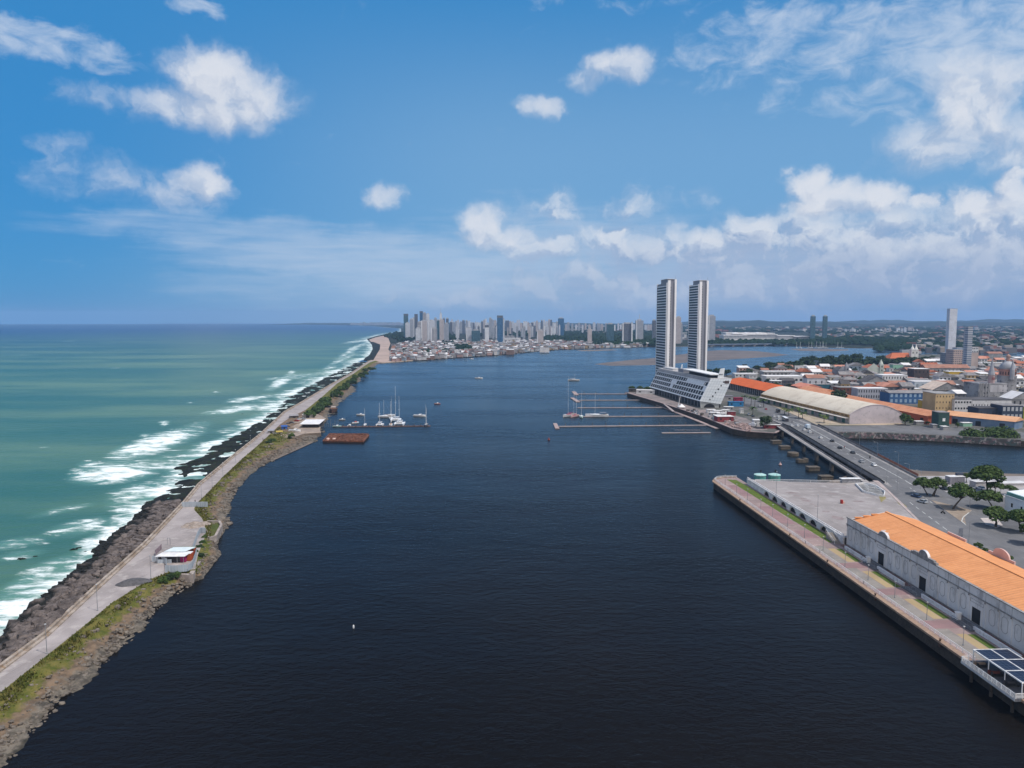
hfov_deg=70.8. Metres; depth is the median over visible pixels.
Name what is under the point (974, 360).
pink block
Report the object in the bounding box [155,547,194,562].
site cabin
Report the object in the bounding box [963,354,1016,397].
domed church
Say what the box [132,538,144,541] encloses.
boulder
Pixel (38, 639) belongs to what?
sea wall
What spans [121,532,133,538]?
boulder
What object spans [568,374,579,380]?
sailing boat
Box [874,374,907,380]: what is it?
white building
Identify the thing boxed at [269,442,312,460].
mud flat
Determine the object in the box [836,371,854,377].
town house
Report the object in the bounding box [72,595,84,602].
boulder
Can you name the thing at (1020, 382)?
town house
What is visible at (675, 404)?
quay paving
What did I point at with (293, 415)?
shed
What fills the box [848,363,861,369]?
town house
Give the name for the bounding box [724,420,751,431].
building debris
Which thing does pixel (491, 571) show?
river
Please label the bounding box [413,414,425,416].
motor boat
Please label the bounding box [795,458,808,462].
bridge caisson
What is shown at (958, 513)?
traffic island
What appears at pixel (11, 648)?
boulder
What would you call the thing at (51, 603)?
boulder
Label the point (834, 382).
town house
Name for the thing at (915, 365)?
town house
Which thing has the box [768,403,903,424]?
pavement
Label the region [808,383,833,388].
teal hoarding house
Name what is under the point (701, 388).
slanted hotel
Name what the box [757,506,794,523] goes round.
rose paving
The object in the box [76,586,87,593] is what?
boulder
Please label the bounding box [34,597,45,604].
boulder
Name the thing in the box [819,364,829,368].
town house
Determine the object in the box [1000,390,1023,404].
white canopy house
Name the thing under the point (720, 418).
site hut
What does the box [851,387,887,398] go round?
lilac building
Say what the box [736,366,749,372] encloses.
town house
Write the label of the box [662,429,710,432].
detached pontoon
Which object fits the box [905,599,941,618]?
tan paving
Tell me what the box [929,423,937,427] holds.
street stall
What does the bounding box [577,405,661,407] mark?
floating pier
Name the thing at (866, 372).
town house
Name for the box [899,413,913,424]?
broadleaf tree
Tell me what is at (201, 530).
sheet fence
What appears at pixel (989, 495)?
broadleaf tree
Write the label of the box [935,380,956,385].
town house
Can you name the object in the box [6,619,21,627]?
boulder
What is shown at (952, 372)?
yellow hall
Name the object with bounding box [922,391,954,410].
ochre building
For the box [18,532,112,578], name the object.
reef heads
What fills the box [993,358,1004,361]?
town house
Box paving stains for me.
[786,487,864,519]
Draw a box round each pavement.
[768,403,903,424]
[873,480,918,520]
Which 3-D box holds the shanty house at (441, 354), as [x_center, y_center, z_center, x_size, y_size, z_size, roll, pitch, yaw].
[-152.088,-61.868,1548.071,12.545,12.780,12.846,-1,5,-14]
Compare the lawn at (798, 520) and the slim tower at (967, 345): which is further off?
the slim tower at (967, 345)
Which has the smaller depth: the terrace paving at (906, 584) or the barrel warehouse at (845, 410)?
the terrace paving at (906, 584)
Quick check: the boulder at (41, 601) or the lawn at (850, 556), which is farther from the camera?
the lawn at (850, 556)
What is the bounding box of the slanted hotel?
[649,364,731,407]
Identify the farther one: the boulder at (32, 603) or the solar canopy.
the boulder at (32, 603)
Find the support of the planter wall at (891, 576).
on the promenade
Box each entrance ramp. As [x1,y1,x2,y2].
[862,559,887,570]
[901,584,929,596]
[951,615,985,631]
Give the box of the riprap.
[0,499,179,662]
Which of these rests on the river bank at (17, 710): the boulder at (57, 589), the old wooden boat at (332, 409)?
the old wooden boat at (332, 409)
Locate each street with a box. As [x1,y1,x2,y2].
[743,398,810,423]
[825,425,1023,437]
[879,476,1023,568]
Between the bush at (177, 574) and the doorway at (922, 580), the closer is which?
the doorway at (922, 580)
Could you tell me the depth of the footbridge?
423.08 m
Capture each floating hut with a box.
[754,470,765,479]
[768,470,780,480]
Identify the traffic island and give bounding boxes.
[932,500,971,523]
[980,518,1001,527]
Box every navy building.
[968,406,996,414]
[991,403,1023,418]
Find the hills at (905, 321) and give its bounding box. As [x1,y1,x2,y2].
[682,319,1023,323]
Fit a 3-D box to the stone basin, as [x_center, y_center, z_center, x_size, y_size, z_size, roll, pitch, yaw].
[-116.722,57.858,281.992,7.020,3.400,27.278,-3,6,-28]
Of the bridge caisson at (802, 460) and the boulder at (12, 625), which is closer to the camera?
the boulder at (12, 625)
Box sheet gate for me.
[182,502,207,506]
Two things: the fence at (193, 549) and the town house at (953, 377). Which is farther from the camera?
the town house at (953, 377)
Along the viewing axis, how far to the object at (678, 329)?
2493.40 m
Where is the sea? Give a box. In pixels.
[0,324,400,652]
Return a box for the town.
[459,324,1023,353]
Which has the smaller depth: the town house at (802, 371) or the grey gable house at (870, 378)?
the grey gable house at (870, 378)
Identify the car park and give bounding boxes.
[919,476,1023,496]
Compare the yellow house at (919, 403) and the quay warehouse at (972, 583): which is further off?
the yellow house at (919, 403)
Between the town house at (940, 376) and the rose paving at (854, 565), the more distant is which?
the town house at (940, 376)
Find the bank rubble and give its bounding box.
[0,428,323,764]
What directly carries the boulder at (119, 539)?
on the reef rock
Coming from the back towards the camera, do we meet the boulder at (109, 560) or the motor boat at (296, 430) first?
the motor boat at (296, 430)
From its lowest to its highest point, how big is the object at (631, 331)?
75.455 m
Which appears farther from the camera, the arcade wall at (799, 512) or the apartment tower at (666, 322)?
the apartment tower at (666, 322)
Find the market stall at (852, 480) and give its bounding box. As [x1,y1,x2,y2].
[840,477,860,482]
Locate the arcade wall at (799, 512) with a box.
[747,477,844,543]
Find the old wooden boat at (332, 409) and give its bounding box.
[329,406,337,412]
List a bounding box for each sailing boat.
[378,415,392,417]
[563,389,574,416]
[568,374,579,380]
[585,406,608,416]
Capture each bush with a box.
[157,576,168,582]
[166,573,174,579]
[173,571,181,577]
[303,411,315,416]
[312,408,321,413]
[318,397,328,401]
[348,380,356,384]
[973,542,983,547]
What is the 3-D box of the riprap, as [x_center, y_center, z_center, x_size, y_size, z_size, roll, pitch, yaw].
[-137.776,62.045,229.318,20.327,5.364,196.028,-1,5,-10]
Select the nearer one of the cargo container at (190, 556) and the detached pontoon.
the cargo container at (190, 556)
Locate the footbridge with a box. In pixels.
[776,425,868,481]
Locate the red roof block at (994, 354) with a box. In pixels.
[983,352,1002,356]
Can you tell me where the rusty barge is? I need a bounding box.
[323,433,368,442]
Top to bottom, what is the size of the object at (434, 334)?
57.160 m
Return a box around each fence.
[152,556,166,563]
[165,548,196,571]
[172,546,195,555]
[193,528,205,546]
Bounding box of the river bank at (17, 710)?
[0,361,378,767]
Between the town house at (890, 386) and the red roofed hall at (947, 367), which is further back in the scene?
the red roofed hall at (947, 367)
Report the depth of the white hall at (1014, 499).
290.27 m
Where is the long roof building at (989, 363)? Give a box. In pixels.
[978,362,1002,364]
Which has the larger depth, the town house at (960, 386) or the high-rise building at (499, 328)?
the high-rise building at (499, 328)
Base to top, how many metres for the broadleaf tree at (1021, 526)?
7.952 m
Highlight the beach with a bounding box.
[370,336,416,362]
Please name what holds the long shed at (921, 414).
on the old port ground at (757, 414)
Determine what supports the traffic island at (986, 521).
on the street at (1008, 536)
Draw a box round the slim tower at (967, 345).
[962,327,972,365]
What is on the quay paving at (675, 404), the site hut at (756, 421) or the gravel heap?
the site hut at (756, 421)
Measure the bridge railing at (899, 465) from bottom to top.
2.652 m
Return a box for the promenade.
[713,478,1023,715]
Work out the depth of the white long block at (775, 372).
989.60 m
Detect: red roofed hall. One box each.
[918,362,937,365]
[920,364,969,371]
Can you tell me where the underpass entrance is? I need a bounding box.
[855,482,884,496]
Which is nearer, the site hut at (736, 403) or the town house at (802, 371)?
the site hut at (736, 403)
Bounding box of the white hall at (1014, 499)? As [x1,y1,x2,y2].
[1004,490,1023,510]
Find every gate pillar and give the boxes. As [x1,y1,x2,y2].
[865,556,870,562]
[954,611,961,619]
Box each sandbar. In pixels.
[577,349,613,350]
[597,350,786,365]
[793,348,847,350]
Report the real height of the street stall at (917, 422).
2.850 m
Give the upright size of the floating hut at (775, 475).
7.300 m
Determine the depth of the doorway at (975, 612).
190.61 m
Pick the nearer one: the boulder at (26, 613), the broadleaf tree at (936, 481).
the boulder at (26, 613)
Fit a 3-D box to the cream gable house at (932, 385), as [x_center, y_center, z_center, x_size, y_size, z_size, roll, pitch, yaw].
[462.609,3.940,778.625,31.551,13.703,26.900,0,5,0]
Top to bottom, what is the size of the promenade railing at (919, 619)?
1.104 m
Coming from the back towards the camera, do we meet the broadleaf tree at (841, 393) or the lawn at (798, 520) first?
the broadleaf tree at (841, 393)
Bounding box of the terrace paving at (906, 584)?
[841,545,1023,657]
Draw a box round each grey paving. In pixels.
[813,546,847,562]
[847,568,886,588]
[886,595,933,620]
[935,629,985,659]
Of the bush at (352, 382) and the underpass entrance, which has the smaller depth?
the underpass entrance
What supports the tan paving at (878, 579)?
on the promenade
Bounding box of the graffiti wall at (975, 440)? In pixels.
[837,432,1020,445]
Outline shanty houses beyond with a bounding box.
[390,339,648,353]
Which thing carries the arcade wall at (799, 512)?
on the promenade
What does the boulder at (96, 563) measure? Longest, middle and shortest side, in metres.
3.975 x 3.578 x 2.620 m
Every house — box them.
[438,352,443,357]
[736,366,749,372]
[745,374,756,378]
[750,368,759,373]
[769,380,781,384]
[774,365,786,370]
[778,378,794,386]
[796,368,810,373]
[802,374,824,382]
[804,366,816,369]
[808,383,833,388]
[809,369,821,373]
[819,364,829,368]
[821,369,831,373]
[826,375,841,380]
[827,381,837,384]
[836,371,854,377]
[838,380,849,385]
[840,376,856,382]
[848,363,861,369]
[854,372,865,378]
[857,375,886,383]
[859,382,875,385]
[861,369,873,375]
[864,383,877,386]
[876,382,899,389]
[887,380,905,383]
[890,364,902,368]
[896,382,914,389]
[900,367,915,371]
[903,378,919,381]
[908,380,930,387]
[910,363,919,367]
[912,359,923,363]
[918,380,960,391]
[918,399,921,407]
[922,359,936,361]
[932,372,950,379]
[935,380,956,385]
[947,390,966,396]
[948,374,957,379]
[953,374,965,379]
[955,383,963,389]
[962,370,978,372]
[963,372,978,377]
[976,372,987,374]
[976,376,987,379]
[978,356,987,361]
[978,363,985,367]
[984,367,998,371]
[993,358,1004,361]
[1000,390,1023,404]
[1014,361,1023,365]
[1017,379,1023,385]
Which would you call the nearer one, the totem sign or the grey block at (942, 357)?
the totem sign
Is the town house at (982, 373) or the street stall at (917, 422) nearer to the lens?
the street stall at (917, 422)
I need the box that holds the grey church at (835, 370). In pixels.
[832,362,848,374]
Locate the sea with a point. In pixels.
(106, 430)
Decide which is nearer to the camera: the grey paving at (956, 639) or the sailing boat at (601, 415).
the grey paving at (956, 639)
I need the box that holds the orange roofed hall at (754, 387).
[728,377,781,395]
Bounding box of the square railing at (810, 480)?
[755,479,841,482]
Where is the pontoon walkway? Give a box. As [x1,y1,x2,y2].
[625,392,718,428]
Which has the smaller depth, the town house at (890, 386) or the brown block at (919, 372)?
the town house at (890, 386)
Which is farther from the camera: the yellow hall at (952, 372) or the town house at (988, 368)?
the town house at (988, 368)
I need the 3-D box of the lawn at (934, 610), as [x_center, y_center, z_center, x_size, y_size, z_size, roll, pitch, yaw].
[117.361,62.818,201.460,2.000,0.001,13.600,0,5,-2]
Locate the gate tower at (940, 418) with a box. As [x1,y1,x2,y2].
[931,411,949,427]
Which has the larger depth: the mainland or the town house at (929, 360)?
the mainland
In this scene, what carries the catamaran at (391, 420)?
on the river at (491, 571)
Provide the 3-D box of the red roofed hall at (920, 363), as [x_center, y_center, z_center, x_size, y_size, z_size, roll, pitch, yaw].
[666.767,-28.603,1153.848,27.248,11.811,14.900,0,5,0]
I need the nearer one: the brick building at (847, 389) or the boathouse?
the boathouse
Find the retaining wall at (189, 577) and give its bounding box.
[179,561,200,582]
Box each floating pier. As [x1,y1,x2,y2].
[553,422,706,428]
[571,397,626,401]
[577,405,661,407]
[583,413,683,416]
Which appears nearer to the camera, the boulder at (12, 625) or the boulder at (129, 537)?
the boulder at (12, 625)
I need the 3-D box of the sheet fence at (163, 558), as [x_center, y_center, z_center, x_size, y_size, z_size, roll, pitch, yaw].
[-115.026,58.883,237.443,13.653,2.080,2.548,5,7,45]
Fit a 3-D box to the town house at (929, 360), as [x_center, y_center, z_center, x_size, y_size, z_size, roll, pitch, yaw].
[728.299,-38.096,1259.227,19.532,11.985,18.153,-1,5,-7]
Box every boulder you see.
[1,646,15,652]
[1,654,8,658]
[5,638,16,645]
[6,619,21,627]
[7,630,27,639]
[8,621,20,629]
[10,624,29,632]
[13,641,26,648]
[17,633,31,638]
[21,609,31,619]
[22,618,32,623]
[26,600,37,608]
[27,604,41,611]
[27,635,35,641]
[31,617,44,624]
[33,610,49,616]
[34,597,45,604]
[43,601,56,608]
[44,611,61,622]
[48,585,62,593]
[48,608,65,617]
[49,595,60,602]
[53,586,65,592]
[55,593,68,598]
[57,598,73,608]
[69,590,80,595]
[72,573,82,577]
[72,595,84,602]
[76,563,90,568]
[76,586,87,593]
[82,579,97,585]
[91,560,103,567]
[105,545,117,553]
[105,558,120,563]
[113,536,122,542]
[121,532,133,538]
[123,534,134,540]
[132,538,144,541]
[152,504,162,508]
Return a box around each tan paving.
[829,548,854,561]
[862,571,892,586]
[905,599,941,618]
[957,634,988,648]
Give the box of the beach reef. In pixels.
[364,342,379,360]
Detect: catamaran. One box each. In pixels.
[376,411,383,425]
[390,401,400,421]
[394,409,404,425]
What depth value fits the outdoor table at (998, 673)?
162.44 m
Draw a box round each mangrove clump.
[958,427,986,437]
[980,426,1020,437]
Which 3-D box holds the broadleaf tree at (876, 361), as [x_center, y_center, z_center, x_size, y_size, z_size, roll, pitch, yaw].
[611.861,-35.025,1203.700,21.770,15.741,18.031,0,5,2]
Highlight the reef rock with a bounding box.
[0,362,365,650]
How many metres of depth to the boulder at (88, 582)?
219.68 m
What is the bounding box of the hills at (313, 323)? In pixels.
[263,322,403,324]
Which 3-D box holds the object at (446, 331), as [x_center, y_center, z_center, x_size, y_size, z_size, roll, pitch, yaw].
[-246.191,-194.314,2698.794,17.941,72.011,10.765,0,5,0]
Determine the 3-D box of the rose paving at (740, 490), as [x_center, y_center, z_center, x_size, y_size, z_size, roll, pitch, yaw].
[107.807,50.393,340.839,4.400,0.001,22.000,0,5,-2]
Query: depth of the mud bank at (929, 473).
389.07 m
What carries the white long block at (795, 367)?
on the old port ground at (757, 414)
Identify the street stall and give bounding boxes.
[913,420,924,424]
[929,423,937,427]
[940,426,948,429]
[960,422,971,426]
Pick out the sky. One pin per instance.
(162, 161)
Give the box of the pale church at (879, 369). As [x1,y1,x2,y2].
[861,360,883,373]
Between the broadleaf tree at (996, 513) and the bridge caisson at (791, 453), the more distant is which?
the bridge caisson at (791, 453)
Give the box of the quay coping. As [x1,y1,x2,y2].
[712,476,1023,702]
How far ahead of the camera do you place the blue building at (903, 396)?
688.25 m
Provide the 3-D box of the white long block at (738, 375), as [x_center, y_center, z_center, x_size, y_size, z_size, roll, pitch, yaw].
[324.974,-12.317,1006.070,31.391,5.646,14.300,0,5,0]
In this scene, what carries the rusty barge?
on the river at (491, 571)
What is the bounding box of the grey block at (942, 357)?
[940,352,945,362]
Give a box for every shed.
[289,414,298,417]
[302,414,313,417]
[506,349,513,354]
[539,347,548,352]
[791,382,821,387]
[798,386,832,391]
[816,390,951,423]
[947,410,1023,429]
[969,479,994,486]
[996,481,1023,486]
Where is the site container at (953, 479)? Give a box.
[945,473,964,484]
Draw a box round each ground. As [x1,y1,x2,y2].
[627,354,1023,446]
[750,479,919,544]
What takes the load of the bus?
on the road bridge at (882, 471)
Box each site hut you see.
[629,388,638,391]
[636,389,655,393]
[714,415,733,421]
[722,395,732,400]
[723,406,733,409]
[727,401,743,406]
[727,411,735,415]
[733,397,742,400]
[752,419,760,425]
[763,424,780,428]
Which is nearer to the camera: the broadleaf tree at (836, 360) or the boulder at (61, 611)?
the boulder at (61, 611)
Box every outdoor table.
[973,661,987,667]
[987,670,1003,676]
[1002,680,1018,686]
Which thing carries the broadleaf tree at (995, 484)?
on the car park
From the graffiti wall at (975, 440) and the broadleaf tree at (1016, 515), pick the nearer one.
the broadleaf tree at (1016, 515)
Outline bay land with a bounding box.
[309,324,403,325]
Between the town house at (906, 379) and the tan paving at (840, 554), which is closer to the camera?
the tan paving at (840, 554)
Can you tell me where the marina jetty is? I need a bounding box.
[340,424,429,427]
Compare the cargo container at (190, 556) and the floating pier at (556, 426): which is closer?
the cargo container at (190, 556)
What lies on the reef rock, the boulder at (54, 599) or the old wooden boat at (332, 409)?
the boulder at (54, 599)
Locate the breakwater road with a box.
[0,361,371,690]
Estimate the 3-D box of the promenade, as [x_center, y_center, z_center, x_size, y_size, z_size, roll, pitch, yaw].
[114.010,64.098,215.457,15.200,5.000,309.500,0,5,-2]
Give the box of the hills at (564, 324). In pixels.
[397,322,646,326]
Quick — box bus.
[782,416,788,421]
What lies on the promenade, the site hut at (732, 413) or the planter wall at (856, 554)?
the planter wall at (856, 554)
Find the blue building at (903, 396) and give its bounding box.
[880,390,931,403]
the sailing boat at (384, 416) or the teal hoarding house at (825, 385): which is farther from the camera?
the teal hoarding house at (825, 385)
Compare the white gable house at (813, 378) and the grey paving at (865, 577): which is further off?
the white gable house at (813, 378)
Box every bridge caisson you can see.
[770,440,781,443]
[778,445,790,449]
[787,451,798,455]
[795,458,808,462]
[805,466,819,470]
[818,475,833,479]
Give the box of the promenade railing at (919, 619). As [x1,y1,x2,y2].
[714,478,974,659]
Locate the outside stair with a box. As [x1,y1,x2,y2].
[826,529,840,543]
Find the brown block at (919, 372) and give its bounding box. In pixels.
[907,368,929,378]
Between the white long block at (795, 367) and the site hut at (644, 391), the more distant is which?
the white long block at (795, 367)
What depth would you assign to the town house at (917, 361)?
1201.32 m
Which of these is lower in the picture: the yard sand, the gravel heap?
the gravel heap
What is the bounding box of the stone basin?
[206,520,222,541]
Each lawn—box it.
[727,479,832,542]
[837,549,860,561]
[871,571,900,586]
[914,599,949,618]
[968,634,997,648]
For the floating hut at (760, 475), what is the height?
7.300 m
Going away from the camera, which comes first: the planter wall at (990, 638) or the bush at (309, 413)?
the planter wall at (990, 638)
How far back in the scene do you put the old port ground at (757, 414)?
591.50 m
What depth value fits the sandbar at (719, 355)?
1600.11 m
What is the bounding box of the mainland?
[360,323,1019,363]
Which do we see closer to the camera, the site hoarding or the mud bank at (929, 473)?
the site hoarding
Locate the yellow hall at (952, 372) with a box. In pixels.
[943,371,965,373]
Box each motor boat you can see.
[288,429,300,431]
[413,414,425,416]
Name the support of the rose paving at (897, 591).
on the promenade
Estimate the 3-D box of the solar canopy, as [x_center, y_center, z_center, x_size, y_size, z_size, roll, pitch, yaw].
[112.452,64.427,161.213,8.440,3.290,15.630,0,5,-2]
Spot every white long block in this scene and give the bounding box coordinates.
[732,373,756,377]
[760,371,795,376]
[761,375,802,383]
[793,365,806,369]
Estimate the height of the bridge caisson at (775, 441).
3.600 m
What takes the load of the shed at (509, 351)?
on the mainland
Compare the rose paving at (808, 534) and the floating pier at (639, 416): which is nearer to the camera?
the rose paving at (808, 534)
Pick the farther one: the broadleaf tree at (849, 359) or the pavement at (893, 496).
the broadleaf tree at (849, 359)
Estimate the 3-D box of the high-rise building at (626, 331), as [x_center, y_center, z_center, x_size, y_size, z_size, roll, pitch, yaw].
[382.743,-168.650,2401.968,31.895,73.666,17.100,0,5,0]
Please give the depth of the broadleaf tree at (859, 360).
1194.83 m
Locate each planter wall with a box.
[844,546,865,560]
[877,566,904,585]
[921,594,954,617]
[973,626,1021,656]
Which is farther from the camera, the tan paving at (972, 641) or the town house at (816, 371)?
the town house at (816, 371)
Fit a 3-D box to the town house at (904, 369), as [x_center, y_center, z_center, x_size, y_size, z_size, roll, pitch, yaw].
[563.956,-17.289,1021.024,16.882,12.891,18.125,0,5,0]
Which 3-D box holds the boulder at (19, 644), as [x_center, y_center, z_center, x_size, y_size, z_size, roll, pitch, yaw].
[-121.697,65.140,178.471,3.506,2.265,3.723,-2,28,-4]
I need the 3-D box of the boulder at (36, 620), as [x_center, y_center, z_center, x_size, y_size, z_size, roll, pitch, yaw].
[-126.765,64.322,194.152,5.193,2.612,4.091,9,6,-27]
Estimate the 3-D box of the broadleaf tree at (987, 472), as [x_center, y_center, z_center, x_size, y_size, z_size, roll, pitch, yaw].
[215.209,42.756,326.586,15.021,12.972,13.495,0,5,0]
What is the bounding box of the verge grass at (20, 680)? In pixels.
[0,427,294,716]
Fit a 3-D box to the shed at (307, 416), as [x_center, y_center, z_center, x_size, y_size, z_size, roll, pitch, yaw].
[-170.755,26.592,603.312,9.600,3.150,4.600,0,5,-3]
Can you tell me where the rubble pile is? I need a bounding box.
[181,521,210,528]
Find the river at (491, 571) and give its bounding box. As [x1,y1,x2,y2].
[1,345,1023,767]
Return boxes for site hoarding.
[155,544,161,554]
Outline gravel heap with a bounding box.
[115,578,151,586]
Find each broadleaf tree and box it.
[752,365,762,369]
[759,416,772,425]
[763,362,772,366]
[798,357,810,364]
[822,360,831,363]
[830,358,844,364]
[831,389,847,397]
[843,357,856,363]
[855,358,863,362]
[872,359,885,364]
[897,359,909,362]
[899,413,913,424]
[903,356,911,362]
[912,477,934,494]
[929,477,947,495]
[946,481,976,508]
[968,464,1006,488]
[972,489,1002,506]
[982,505,1008,526]
[986,481,1004,490]
[1004,484,1018,490]
[1006,509,1023,532]
[1018,524,1023,531]
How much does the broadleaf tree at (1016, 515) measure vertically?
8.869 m
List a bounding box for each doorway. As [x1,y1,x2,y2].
[877,549,884,566]
[918,573,926,591]
[970,604,981,625]
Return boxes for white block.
[952,396,971,411]
[964,397,1011,405]
[972,347,978,351]
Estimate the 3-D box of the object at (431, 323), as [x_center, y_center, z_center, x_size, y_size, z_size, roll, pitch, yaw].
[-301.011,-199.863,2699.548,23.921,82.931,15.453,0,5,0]
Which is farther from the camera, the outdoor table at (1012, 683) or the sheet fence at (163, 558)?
the sheet fence at (163, 558)
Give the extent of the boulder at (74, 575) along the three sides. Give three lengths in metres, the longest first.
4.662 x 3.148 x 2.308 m
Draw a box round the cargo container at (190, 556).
[186,551,193,560]
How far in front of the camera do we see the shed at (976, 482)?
336.19 m
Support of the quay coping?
on the promenade
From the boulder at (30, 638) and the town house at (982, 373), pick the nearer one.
the boulder at (30, 638)
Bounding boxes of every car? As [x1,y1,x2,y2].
[910,494,921,497]
[916,499,927,503]
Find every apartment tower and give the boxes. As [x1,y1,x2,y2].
[655,278,676,374]
[687,280,708,370]
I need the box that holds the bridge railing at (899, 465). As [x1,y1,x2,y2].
[818,424,917,475]
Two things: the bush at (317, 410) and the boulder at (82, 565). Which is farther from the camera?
the bush at (317, 410)
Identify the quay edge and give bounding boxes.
[628,393,780,432]
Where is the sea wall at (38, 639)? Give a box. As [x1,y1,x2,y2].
[0,360,370,671]
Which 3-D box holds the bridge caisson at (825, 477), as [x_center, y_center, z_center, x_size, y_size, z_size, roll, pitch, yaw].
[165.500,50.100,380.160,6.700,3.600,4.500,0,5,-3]
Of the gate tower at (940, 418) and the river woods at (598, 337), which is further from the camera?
the river woods at (598, 337)
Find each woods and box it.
[384,329,918,352]
[449,324,1023,350]
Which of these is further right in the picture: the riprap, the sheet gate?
the sheet gate
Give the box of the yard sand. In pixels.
[281,414,325,437]
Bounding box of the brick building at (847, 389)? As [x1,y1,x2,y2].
[833,386,853,394]
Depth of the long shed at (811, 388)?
751.12 m
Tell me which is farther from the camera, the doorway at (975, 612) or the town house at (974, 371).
the town house at (974, 371)
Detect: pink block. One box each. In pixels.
[945,349,962,363]
[971,352,978,366]
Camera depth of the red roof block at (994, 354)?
1537.75 m
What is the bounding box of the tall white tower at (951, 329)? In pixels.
[945,309,957,351]
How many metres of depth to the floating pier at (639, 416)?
624.59 m
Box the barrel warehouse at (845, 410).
[759,386,901,423]
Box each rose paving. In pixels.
[728,485,751,495]
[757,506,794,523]
[795,530,818,537]
[836,563,867,567]
[872,588,910,594]
[920,620,961,628]
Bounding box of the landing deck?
[961,656,1023,712]
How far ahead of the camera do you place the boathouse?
551.16 m
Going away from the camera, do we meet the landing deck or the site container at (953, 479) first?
the landing deck
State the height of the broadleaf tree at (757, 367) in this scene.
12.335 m
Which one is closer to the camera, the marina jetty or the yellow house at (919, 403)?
the marina jetty
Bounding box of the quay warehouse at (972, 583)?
[846,511,1023,654]
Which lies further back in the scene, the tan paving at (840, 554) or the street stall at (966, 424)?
the street stall at (966, 424)
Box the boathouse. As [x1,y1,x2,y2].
[300,419,324,427]
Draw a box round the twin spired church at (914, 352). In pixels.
[886,344,918,358]
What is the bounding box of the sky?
[0,0,1023,361]
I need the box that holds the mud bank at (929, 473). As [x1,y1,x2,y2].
[829,469,1023,482]
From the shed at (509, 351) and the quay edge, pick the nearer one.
the quay edge
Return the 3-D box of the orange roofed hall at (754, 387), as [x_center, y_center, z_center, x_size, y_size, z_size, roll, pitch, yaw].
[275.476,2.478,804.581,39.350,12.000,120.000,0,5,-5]
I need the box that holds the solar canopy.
[972,648,1023,695]
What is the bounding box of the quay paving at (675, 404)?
[628,392,766,430]
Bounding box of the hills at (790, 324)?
[683,321,1023,327]
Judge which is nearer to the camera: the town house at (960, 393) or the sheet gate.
the sheet gate
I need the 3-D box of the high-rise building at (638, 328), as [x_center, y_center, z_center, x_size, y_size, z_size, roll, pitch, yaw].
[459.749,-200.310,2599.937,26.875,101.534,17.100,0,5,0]
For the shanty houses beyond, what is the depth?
2120.99 m
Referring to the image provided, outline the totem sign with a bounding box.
[959,528,962,537]
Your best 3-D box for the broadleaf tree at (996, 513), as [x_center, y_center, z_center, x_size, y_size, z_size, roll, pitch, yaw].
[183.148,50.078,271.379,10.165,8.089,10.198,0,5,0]
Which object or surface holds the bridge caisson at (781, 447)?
in the river at (491, 571)
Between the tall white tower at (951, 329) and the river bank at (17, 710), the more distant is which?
the tall white tower at (951, 329)
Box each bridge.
[707,343,787,346]
[773,420,925,486]

